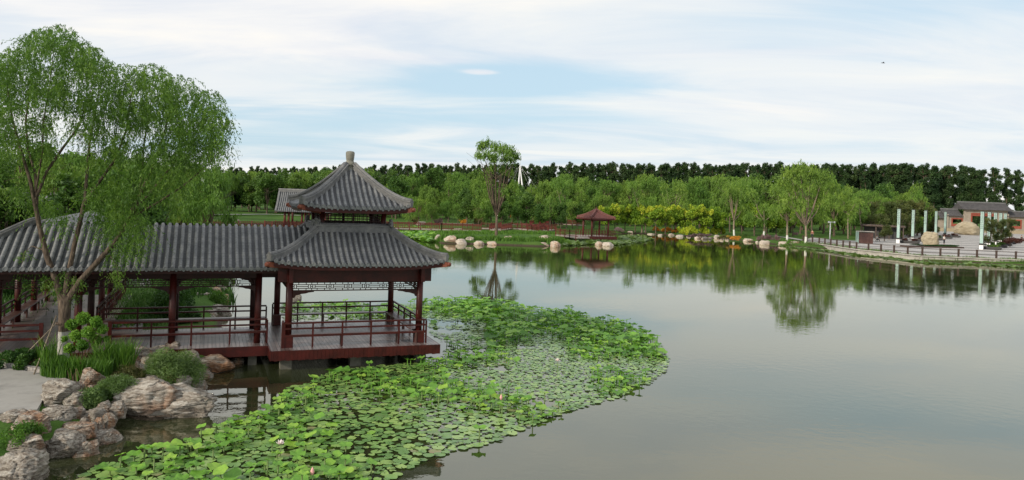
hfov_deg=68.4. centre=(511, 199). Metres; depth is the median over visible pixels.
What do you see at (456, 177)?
willow tree
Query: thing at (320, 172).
leafy tree
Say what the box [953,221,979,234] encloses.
landscape stone
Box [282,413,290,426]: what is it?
lotus leaf
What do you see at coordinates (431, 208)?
willow tree
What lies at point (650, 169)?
poplar tree
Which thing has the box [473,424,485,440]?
lotus leaf
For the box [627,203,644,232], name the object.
flowering tree
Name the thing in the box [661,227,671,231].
flower bed
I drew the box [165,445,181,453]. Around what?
lotus leaf
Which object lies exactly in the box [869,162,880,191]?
poplar tree
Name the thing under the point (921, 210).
bamboo clump
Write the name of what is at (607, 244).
boulder
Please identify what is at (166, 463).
lotus leaf
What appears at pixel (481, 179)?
willow tree
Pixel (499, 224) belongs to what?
fenced boardwalk
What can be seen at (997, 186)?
poplar tree
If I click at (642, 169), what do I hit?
poplar tree
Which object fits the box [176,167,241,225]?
willow tree
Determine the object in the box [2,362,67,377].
pebble kerb
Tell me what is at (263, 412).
lotus leaf
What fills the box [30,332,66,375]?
iris clump
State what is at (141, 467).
lotus leaf
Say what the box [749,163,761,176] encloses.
poplar tree
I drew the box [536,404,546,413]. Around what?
lotus leaf
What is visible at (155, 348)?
boulder
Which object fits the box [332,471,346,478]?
lotus leaf
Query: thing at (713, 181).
willow tree
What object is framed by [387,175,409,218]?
leafy tree
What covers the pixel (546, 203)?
leafy tree
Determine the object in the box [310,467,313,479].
lotus bud
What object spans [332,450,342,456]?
lotus leaf
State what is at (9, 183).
leafy tree
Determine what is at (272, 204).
thicket
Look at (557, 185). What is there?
willow tree
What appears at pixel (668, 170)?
poplar tree
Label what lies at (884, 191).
leafy tree
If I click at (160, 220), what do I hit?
leafy tree
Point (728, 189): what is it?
willow tree
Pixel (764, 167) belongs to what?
poplar tree
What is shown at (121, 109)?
willow tree
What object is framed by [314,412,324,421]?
lotus leaf
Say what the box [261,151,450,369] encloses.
lakeside pavilion
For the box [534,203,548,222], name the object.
leafy tree
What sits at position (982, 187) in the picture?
poplar tree
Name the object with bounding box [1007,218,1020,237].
bamboo clump
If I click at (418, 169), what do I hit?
poplar tree
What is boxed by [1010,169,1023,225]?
poplar tree
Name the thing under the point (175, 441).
lotus leaf
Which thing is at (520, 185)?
leafy tree
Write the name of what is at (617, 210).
flowering tree
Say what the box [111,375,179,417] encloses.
boulder
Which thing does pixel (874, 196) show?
willow tree
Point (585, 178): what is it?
willow tree
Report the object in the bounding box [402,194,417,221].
young tree
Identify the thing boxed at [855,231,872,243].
kiosk
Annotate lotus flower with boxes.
[276,439,283,455]
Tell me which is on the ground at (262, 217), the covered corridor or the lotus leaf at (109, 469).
the covered corridor
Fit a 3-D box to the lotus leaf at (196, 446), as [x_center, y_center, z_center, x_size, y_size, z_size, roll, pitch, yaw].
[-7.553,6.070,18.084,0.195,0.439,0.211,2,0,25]
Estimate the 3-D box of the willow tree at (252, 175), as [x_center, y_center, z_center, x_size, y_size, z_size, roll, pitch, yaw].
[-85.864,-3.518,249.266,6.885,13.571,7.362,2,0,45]
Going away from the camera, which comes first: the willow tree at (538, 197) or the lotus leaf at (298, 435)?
the lotus leaf at (298, 435)
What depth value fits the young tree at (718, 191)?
187.78 m
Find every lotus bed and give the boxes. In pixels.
[281,295,667,396]
[394,225,436,241]
[561,233,654,245]
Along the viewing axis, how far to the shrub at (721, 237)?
139.02 m
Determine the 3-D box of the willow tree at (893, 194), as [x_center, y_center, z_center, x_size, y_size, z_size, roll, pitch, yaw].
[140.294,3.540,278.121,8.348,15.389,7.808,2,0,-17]
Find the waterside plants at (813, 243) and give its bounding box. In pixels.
[801,241,1023,263]
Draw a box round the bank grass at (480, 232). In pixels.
[435,229,576,234]
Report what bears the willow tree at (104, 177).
on the ground at (262, 217)
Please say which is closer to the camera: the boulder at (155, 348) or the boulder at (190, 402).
the boulder at (190, 402)
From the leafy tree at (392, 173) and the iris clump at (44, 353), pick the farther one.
the leafy tree at (392, 173)
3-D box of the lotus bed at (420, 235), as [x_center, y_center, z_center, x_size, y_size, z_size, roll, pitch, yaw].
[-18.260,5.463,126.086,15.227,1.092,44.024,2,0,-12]
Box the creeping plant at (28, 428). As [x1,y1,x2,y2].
[0,420,47,446]
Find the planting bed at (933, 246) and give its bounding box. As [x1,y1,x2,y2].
[900,244,963,247]
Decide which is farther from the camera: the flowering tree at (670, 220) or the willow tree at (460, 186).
the willow tree at (460, 186)
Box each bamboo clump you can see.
[865,200,882,224]
[866,202,879,226]
[875,201,896,224]
[876,213,893,240]
[887,201,904,228]
[889,205,905,224]
[892,213,907,237]
[902,204,918,237]
[904,199,921,236]
[905,214,919,234]
[916,199,934,235]
[929,215,939,232]
[984,218,997,244]
[991,222,1001,243]
[997,219,1006,240]
[1002,219,1011,238]
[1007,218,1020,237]
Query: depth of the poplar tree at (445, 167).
354.63 m
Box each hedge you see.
[0,346,65,369]
[677,226,688,234]
[689,224,697,233]
[698,225,709,233]
[710,226,720,233]
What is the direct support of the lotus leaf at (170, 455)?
on the water
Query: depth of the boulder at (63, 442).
17.65 m
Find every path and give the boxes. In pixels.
[0,368,60,414]
[112,279,150,330]
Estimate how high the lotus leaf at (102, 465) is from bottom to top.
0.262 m
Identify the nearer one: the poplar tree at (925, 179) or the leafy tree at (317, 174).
the leafy tree at (317, 174)
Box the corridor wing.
[0,212,131,335]
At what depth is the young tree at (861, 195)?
166.94 m
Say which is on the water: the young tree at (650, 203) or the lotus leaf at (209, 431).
the lotus leaf at (209, 431)
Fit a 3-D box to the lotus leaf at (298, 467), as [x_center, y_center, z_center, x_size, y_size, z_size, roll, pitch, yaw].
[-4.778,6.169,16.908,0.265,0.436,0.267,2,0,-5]
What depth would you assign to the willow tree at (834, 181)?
221.26 m
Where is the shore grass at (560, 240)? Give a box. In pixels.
[426,232,569,243]
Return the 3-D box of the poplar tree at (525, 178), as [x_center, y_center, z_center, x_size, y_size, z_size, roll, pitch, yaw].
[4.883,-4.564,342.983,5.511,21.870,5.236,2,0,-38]
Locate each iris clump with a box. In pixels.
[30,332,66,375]
[38,351,94,379]
[70,354,115,380]
[86,335,150,374]
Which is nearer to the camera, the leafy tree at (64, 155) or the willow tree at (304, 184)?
the leafy tree at (64, 155)
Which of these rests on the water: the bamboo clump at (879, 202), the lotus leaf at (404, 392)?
the lotus leaf at (404, 392)
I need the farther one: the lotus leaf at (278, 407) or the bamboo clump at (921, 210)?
the bamboo clump at (921, 210)
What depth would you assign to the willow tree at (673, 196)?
191.32 m
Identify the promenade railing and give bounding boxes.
[802,235,1023,258]
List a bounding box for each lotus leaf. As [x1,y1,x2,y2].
[94,462,109,469]
[102,467,117,475]
[118,455,128,461]
[126,450,141,461]
[130,464,142,474]
[131,463,145,470]
[136,444,152,461]
[142,470,152,479]
[145,443,156,458]
[150,456,156,471]
[155,441,169,459]
[161,460,174,467]
[163,452,176,466]
[164,465,179,470]
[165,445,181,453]
[165,475,176,479]
[170,438,182,445]
[173,473,189,479]
[182,442,194,454]
[185,461,191,472]
[187,460,204,469]
[189,470,205,476]
[190,438,201,450]
[193,442,201,453]
[196,423,205,437]
[199,428,214,434]
[206,443,221,461]
[206,477,223,479]
[207,462,220,476]
[213,464,227,477]
[214,434,225,438]
[217,441,230,451]
[222,428,232,433]
[223,467,241,479]
[226,419,234,427]
[229,430,242,437]
[229,438,240,448]
[232,429,245,435]
[244,462,255,468]
[246,467,253,479]
[252,419,267,431]
[255,476,268,479]
[256,410,268,417]
[261,404,270,410]
[263,414,274,420]
[269,435,278,441]
[272,450,282,458]
[273,403,284,416]
[273,460,282,475]
[276,433,288,439]
[282,392,291,402]
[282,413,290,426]
[282,469,292,476]
[284,403,293,411]
[284,440,298,446]
[287,461,297,470]
[288,423,298,432]
[289,401,301,409]
[290,448,305,456]
[292,434,304,441]
[293,456,301,463]
[293,464,305,470]
[293,473,308,479]
[294,417,306,422]
[294,441,304,447]
[295,427,306,439]
[295,465,310,470]
[296,470,308,479]
[304,430,316,442]
[309,474,319,479]
[311,448,326,457]
[313,438,324,442]
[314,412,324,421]
[316,389,325,397]
[318,453,331,464]
[320,429,333,437]
[320,464,330,478]
[323,468,336,479]
[325,423,337,429]
[326,458,335,464]
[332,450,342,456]
[332,464,346,472]
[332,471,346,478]
[339,441,352,452]
[339,458,351,463]
[340,454,349,465]
[342,466,353,474]
[351,463,361,470]
[366,458,377,474]
[386,386,396,396]
[396,389,406,393]
[406,387,414,393]
[417,388,427,401]
[425,389,436,399]
[466,394,476,406]
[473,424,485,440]
[478,395,488,402]
[486,389,495,403]
[491,393,499,398]
[523,395,531,403]
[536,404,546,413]
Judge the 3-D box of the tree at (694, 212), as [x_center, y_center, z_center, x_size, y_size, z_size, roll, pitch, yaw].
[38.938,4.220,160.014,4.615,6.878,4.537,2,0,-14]
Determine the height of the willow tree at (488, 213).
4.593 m
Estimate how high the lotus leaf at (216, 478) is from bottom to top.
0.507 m
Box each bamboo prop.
[29,324,54,349]
[33,315,56,374]
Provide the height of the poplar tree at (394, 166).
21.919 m
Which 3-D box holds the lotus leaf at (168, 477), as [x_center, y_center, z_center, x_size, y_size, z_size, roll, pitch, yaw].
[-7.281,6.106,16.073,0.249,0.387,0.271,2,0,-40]
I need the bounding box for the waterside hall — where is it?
[275,188,330,226]
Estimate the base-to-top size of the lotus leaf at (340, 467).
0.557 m
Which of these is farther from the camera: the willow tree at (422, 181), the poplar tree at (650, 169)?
the poplar tree at (650, 169)
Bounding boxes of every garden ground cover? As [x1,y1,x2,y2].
[2,279,232,337]
[97,285,197,329]
[132,279,237,305]
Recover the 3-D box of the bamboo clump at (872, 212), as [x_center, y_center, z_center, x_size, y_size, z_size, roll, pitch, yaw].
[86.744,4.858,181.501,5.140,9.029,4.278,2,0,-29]
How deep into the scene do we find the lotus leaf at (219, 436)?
19.16 m
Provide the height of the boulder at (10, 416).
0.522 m
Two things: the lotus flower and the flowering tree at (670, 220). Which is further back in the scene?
the flowering tree at (670, 220)
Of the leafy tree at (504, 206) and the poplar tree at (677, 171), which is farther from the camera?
the poplar tree at (677, 171)
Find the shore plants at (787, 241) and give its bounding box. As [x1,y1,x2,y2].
[604,231,804,245]
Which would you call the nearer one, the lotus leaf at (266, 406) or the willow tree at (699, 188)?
the lotus leaf at (266, 406)
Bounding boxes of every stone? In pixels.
[73,406,85,418]
[83,422,97,432]
[89,407,107,421]
[94,417,104,428]
[97,400,110,412]
[103,412,117,428]
[109,400,127,418]
[141,357,154,366]
[165,341,180,346]
[176,374,192,385]
[219,307,231,315]
[921,231,938,244]
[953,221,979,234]
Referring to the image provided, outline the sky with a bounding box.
[0,0,1023,210]
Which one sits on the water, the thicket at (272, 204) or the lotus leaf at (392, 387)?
the lotus leaf at (392, 387)
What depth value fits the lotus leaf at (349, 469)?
17.11 m
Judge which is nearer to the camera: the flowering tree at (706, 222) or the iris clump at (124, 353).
the iris clump at (124, 353)
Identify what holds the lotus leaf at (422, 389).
on the water
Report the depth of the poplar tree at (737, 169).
319.62 m
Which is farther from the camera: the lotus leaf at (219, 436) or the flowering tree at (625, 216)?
the flowering tree at (625, 216)
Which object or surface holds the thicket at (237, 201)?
on the ground at (262, 217)
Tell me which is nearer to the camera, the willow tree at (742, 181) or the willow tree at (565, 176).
the willow tree at (742, 181)
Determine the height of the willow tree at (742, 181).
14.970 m
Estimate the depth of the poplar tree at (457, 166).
355.15 m
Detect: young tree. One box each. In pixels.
[20,195,57,220]
[153,191,179,224]
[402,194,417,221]
[440,200,451,218]
[453,203,461,223]
[472,198,485,227]
[541,195,558,228]
[547,177,575,227]
[565,201,577,228]
[625,179,659,232]
[657,180,690,228]
[708,186,727,212]
[719,183,743,231]
[738,177,765,232]
[757,180,784,229]
[798,186,826,233]
[814,180,836,233]
[828,208,839,233]
[830,191,864,238]
[836,184,858,221]
[842,196,861,234]
[846,189,871,230]
[856,202,867,223]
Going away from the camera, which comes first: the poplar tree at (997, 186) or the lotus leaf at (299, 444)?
the lotus leaf at (299, 444)
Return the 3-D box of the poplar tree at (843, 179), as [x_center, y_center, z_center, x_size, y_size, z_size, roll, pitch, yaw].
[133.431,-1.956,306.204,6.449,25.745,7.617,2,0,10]
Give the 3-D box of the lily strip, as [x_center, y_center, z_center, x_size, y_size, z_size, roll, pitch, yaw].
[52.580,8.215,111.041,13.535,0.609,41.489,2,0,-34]
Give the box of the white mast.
[516,166,531,184]
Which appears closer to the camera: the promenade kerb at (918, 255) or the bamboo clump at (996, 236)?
the promenade kerb at (918, 255)
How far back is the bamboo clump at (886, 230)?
150.42 m
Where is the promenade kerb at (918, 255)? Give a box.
[803,241,1023,260]
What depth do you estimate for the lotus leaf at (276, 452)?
17.94 m
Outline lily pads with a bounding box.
[76,301,669,479]
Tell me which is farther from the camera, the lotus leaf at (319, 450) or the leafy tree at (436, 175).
the leafy tree at (436, 175)
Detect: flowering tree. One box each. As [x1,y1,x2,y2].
[598,205,615,229]
[609,203,624,230]
[619,206,631,229]
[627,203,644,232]
[637,207,654,232]
[647,204,664,233]
[658,206,674,233]
[667,204,686,232]
[678,209,691,226]
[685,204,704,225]
[697,208,713,226]
[704,206,723,227]
[713,212,728,233]
[729,208,746,232]
[745,203,762,235]
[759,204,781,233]
[774,207,789,234]
[786,206,808,235]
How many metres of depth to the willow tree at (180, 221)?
83.09 m
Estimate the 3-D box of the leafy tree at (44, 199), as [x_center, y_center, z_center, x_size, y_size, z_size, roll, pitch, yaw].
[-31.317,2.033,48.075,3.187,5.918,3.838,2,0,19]
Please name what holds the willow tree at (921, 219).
on the ground at (262, 217)
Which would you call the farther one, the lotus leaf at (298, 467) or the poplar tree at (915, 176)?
the poplar tree at (915, 176)
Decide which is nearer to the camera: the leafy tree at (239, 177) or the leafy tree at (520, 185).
the leafy tree at (520, 185)
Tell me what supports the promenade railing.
on the promenade kerb at (918, 255)
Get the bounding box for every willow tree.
[0,24,242,357]
[6,144,50,192]
[21,153,83,196]
[64,149,98,178]
[80,163,134,214]
[119,153,190,224]
[166,157,205,224]
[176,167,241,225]
[221,169,243,210]
[247,171,256,180]
[291,170,314,188]
[401,174,420,195]
[411,188,424,206]
[413,199,425,221]
[416,175,425,188]
[416,184,437,220]
[420,173,435,214]
[424,188,447,216]
[425,202,439,222]
[433,172,452,190]
[438,179,458,221]
[445,181,468,220]
[448,170,465,191]
[453,176,471,216]
[467,136,522,235]
[467,179,492,211]
[470,173,498,190]
[482,206,492,226]
[483,188,497,220]
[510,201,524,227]
[525,180,551,209]
[530,192,543,223]
[543,177,570,223]
[549,188,567,225]
[556,170,577,194]
[560,179,583,222]
[573,176,590,223]
[573,176,591,193]
[582,185,597,205]
[582,197,604,228]
[592,177,617,224]
[596,193,615,228]
[607,183,622,224]
[616,183,644,225]
[634,180,647,205]
[635,171,656,201]
[640,175,667,226]
[650,182,674,204]
[662,178,691,227]
[672,176,704,208]
[688,181,713,227]
[696,176,718,227]
[706,172,719,222]
[708,173,741,225]
[719,181,750,235]
[731,175,752,230]
[742,187,777,234]
[767,182,803,238]
[773,159,840,241]
[782,179,803,232]
[789,182,815,233]
[814,171,837,229]
[817,185,857,236]
[817,211,835,231]
[835,192,862,233]
[863,191,883,222]
[873,197,902,224]
[886,189,899,199]
[892,192,912,201]
[901,196,923,236]
[906,183,929,203]
[910,191,935,235]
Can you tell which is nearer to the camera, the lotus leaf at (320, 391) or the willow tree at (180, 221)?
the lotus leaf at (320, 391)
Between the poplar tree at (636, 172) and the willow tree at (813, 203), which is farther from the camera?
the poplar tree at (636, 172)
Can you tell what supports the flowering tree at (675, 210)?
on the ground at (262, 217)
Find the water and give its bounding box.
[44,223,1023,479]
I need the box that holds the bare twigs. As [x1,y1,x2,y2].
[67,368,92,389]
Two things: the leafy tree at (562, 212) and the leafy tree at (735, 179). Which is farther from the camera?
the leafy tree at (735, 179)
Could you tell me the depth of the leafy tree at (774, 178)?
231.74 m
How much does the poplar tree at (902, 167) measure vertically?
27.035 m
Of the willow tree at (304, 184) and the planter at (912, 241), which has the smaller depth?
the planter at (912, 241)
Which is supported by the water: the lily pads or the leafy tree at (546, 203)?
the lily pads
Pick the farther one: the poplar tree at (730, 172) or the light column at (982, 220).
the poplar tree at (730, 172)
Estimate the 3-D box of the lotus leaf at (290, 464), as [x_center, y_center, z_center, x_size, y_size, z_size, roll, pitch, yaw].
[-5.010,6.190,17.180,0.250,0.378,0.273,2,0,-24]
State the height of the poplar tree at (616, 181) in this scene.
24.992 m
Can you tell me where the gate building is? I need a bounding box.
[938,201,1023,233]
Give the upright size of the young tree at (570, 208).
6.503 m
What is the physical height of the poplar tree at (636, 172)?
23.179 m
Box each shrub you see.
[3,280,43,294]
[60,311,109,362]
[64,386,107,409]
[94,373,139,400]
[108,364,146,378]
[142,285,195,317]
[143,346,208,386]
[178,308,201,323]
[207,289,229,304]
[434,218,442,222]
[470,207,484,224]
[520,216,532,223]
[686,233,713,237]
[716,235,733,239]
[726,236,740,240]
[738,233,750,237]
[777,228,785,234]
[1002,237,1023,243]
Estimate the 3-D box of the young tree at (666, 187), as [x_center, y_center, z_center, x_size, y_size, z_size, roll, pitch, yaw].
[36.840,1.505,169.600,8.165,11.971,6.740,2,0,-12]
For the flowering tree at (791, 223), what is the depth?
164.43 m
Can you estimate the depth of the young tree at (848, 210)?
160.39 m
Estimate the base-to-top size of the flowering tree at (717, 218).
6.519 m
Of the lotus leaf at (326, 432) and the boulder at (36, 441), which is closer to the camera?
the boulder at (36, 441)
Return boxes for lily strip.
[775,245,1023,267]
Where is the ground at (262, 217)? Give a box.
[0,203,1023,455]
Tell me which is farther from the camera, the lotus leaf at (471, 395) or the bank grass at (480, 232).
the bank grass at (480, 232)
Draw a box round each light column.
[896,209,900,242]
[911,209,914,237]
[924,210,927,231]
[934,211,937,232]
[943,211,946,233]
[979,211,984,249]
[986,212,991,244]
[992,212,997,243]
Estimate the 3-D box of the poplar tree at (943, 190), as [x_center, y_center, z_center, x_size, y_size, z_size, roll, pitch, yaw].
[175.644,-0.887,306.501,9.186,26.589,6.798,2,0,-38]
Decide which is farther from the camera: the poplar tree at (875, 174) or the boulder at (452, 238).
the poplar tree at (875, 174)
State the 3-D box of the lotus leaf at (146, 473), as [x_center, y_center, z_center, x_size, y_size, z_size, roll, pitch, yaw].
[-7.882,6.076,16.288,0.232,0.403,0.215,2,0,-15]
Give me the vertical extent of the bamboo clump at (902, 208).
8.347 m
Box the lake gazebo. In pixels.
[567,208,616,239]
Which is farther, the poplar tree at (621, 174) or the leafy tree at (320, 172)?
the poplar tree at (621, 174)
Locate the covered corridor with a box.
[0,216,309,364]
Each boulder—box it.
[0,408,27,422]
[0,448,49,479]
[6,434,46,450]
[8,409,51,435]
[40,378,85,406]
[42,404,76,420]
[47,428,85,458]
[61,421,97,439]
[62,391,86,407]
[72,439,99,457]
[79,367,105,386]
[82,411,90,421]
[94,428,123,444]
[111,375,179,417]
[134,345,152,358]
[135,361,146,370]
[149,345,169,353]
[149,382,217,418]
[183,349,199,363]
[192,379,207,389]
[200,354,234,372]
[200,368,213,378]
[230,357,244,364]
[293,295,301,301]
[444,235,455,241]
[455,239,466,243]
[474,241,483,244]
[487,241,496,244]
[550,241,560,246]
[602,242,613,245]
[759,240,769,244]
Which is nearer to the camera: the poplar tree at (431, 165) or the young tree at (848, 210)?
the young tree at (848, 210)
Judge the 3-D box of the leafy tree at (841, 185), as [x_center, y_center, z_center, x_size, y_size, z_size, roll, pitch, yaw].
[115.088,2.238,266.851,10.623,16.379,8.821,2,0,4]
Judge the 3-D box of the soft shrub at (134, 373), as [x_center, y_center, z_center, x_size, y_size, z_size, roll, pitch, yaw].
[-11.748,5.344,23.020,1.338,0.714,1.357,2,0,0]
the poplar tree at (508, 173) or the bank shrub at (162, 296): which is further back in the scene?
the poplar tree at (508, 173)
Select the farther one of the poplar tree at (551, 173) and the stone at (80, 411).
the poplar tree at (551, 173)
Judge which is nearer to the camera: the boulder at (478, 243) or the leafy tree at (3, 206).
the leafy tree at (3, 206)
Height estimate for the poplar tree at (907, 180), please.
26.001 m
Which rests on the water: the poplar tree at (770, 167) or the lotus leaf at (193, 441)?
the lotus leaf at (193, 441)
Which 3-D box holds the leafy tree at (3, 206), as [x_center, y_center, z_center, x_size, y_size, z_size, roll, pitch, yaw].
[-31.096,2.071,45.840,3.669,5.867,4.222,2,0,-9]
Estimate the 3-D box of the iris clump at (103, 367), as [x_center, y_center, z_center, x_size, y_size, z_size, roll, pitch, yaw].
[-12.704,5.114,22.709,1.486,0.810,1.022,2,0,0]
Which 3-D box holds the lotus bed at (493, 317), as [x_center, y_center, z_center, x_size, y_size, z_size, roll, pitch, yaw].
[-1.623,6.093,35.370,16.784,0.707,22.903,2,0,-20]
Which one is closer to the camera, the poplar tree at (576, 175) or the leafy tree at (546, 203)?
the leafy tree at (546, 203)
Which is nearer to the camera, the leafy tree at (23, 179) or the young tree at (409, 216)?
the leafy tree at (23, 179)
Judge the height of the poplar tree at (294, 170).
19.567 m
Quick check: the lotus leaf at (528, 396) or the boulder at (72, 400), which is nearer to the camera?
the boulder at (72, 400)
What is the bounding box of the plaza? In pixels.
[808,231,1023,261]
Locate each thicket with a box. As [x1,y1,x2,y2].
[228,189,241,210]
[241,201,258,211]
[268,198,277,212]
[808,211,818,229]
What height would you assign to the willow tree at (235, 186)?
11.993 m
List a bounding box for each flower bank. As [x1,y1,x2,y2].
[757,234,766,240]
[772,235,780,239]
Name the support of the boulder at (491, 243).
on the ground at (262, 217)
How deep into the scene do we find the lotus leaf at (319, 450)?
18.25 m
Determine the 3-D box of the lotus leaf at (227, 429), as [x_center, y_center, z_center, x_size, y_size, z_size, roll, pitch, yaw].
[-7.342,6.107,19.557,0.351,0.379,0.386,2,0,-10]
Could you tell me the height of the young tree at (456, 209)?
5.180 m
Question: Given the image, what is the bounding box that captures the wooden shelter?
[860,224,905,238]
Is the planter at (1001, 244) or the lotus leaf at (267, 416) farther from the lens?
the planter at (1001, 244)
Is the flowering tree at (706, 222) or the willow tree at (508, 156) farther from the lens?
the flowering tree at (706, 222)
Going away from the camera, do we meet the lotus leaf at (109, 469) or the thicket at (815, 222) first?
the lotus leaf at (109, 469)
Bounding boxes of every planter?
[900,238,919,243]
[938,234,952,238]
[947,233,960,237]
[983,244,1001,249]
[990,242,1007,247]
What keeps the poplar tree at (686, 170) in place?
on the ground at (262, 217)
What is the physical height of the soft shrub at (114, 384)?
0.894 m
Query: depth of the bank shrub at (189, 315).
32.67 m
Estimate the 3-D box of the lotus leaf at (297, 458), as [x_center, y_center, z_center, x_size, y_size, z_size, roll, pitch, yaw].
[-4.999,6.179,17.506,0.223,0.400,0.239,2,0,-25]
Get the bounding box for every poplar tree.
[289,166,295,173]
[370,164,376,172]
[381,165,387,178]
[390,164,398,173]
[396,163,402,176]
[404,166,412,175]
[415,163,420,175]
[421,163,427,180]
[424,163,434,183]
[441,165,447,172]
[445,165,455,175]
[454,162,462,174]
[459,165,466,174]
[467,165,475,173]
[504,164,510,184]
[512,163,521,183]
[520,166,529,189]
[526,164,536,195]
[530,165,543,197]
[543,165,551,181]
[548,162,556,181]
[556,166,565,176]
[566,162,573,178]
[573,165,580,183]
[578,162,588,178]
[585,163,597,182]
[595,163,603,180]
[598,165,610,184]
[607,161,617,182]
[614,163,618,183]
[614,165,626,188]
[625,163,633,188]
[630,165,639,182]
[637,163,647,190]
[646,166,654,176]
[655,164,666,180]
[663,162,673,183]
[669,162,684,183]
[680,162,692,184]
[689,162,700,177]
[693,165,702,178]
[701,163,706,176]
[702,163,711,178]
[708,165,719,178]
[718,165,727,175]
[723,164,734,176]
[733,164,742,176]
[739,162,751,179]
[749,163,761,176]
[759,162,770,180]
[762,164,774,179]
[773,161,784,178]
[794,163,808,183]
[819,163,831,175]
[827,163,839,184]
[835,163,849,225]
[846,164,856,187]
[854,165,861,189]
[856,163,876,191]
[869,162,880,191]
[877,164,889,187]
[884,163,902,197]
[895,162,908,192]
[898,165,914,199]
[912,166,921,198]
[915,163,937,202]
[927,165,944,210]
[936,165,949,207]
[942,166,955,207]
[949,165,959,222]
[952,164,969,222]
[962,167,980,223]
[975,169,988,223]
[984,167,1003,226]
[998,167,1016,205]
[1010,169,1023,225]
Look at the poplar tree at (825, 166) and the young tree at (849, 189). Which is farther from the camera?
the poplar tree at (825, 166)
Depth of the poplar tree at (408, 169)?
359.63 m
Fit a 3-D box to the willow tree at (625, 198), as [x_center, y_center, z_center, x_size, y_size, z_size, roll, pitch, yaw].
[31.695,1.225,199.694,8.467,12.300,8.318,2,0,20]
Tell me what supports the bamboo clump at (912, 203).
on the plaza
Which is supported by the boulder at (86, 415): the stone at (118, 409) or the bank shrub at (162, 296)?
the stone at (118, 409)
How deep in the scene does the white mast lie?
239.88 m
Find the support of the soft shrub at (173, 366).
on the ground at (262, 217)
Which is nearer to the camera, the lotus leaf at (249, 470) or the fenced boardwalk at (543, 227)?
the lotus leaf at (249, 470)
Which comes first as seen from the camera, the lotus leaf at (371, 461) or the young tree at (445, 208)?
the lotus leaf at (371, 461)
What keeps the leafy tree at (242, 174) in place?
on the ground at (262, 217)
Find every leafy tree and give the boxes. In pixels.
[0,150,23,189]
[0,186,28,230]
[0,187,53,227]
[1,190,19,228]
[10,162,28,182]
[23,140,79,193]
[42,163,112,217]
[95,163,168,224]
[99,146,125,165]
[112,156,131,173]
[232,175,241,208]
[237,170,250,207]
[237,177,255,211]
[243,171,265,211]
[253,173,283,213]
[265,168,290,212]
[273,173,291,199]
[283,172,306,188]
[303,175,318,188]
[308,170,330,179]
[313,167,331,174]
[314,170,332,214]
[371,171,383,185]
[380,169,398,185]
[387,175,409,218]
[398,170,423,195]
[424,165,447,194]
[456,188,471,218]
[457,193,474,226]
[466,168,481,180]
[492,198,509,222]
[493,183,516,220]
[502,184,524,219]
[511,186,530,223]
[518,191,536,222]
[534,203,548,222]
[542,197,556,226]
[554,203,568,227]
[555,196,567,226]
[569,201,584,228]
[585,181,603,203]
[593,177,602,186]
[648,176,667,189]
[669,181,679,199]
[726,176,744,226]
[741,173,766,226]
[755,173,784,203]
[835,183,845,226]
[851,186,870,227]
[866,183,891,198]
[876,182,896,196]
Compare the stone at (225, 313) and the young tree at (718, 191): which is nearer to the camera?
the stone at (225, 313)
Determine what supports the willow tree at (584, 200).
on the ground at (262, 217)
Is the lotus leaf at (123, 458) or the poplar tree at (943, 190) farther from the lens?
the poplar tree at (943, 190)
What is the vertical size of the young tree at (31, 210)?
5.470 m
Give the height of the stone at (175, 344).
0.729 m
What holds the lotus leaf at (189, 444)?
on the water
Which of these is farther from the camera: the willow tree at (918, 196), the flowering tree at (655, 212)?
the willow tree at (918, 196)
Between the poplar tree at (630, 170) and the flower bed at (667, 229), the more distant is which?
the poplar tree at (630, 170)
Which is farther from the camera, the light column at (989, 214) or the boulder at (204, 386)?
the light column at (989, 214)
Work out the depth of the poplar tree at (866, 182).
304.11 m
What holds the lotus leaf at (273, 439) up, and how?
on the water
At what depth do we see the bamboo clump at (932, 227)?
200.26 m
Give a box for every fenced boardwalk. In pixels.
[173,220,271,226]
[264,220,481,230]
[481,222,501,228]
[489,222,556,230]
[530,220,585,225]
[555,228,589,240]
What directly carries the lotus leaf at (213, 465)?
on the water
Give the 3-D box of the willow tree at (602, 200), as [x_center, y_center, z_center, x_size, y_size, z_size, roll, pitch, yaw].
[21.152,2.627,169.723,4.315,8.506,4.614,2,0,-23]
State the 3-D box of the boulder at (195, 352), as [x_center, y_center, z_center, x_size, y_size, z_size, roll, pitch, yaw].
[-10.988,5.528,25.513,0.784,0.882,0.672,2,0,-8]
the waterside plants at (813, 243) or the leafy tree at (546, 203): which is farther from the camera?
the leafy tree at (546, 203)
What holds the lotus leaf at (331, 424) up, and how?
on the water
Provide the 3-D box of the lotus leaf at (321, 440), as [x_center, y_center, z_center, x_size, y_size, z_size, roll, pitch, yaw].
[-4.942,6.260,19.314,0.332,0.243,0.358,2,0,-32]
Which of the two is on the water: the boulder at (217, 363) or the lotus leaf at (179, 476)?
the lotus leaf at (179, 476)
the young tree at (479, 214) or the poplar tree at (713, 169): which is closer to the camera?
the young tree at (479, 214)
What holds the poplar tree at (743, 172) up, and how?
on the ground at (262, 217)
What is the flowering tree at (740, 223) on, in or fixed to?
on the ground at (262, 217)
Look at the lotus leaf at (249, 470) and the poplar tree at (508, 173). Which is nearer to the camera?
the lotus leaf at (249, 470)
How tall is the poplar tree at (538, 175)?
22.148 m
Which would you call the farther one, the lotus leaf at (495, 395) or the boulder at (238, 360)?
the boulder at (238, 360)
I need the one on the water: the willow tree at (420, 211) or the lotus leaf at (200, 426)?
the lotus leaf at (200, 426)
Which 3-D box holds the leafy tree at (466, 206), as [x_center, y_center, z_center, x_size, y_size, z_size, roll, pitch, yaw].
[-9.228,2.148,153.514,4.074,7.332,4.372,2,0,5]
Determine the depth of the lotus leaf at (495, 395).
23.79 m
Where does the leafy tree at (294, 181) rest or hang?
on the ground at (262, 217)

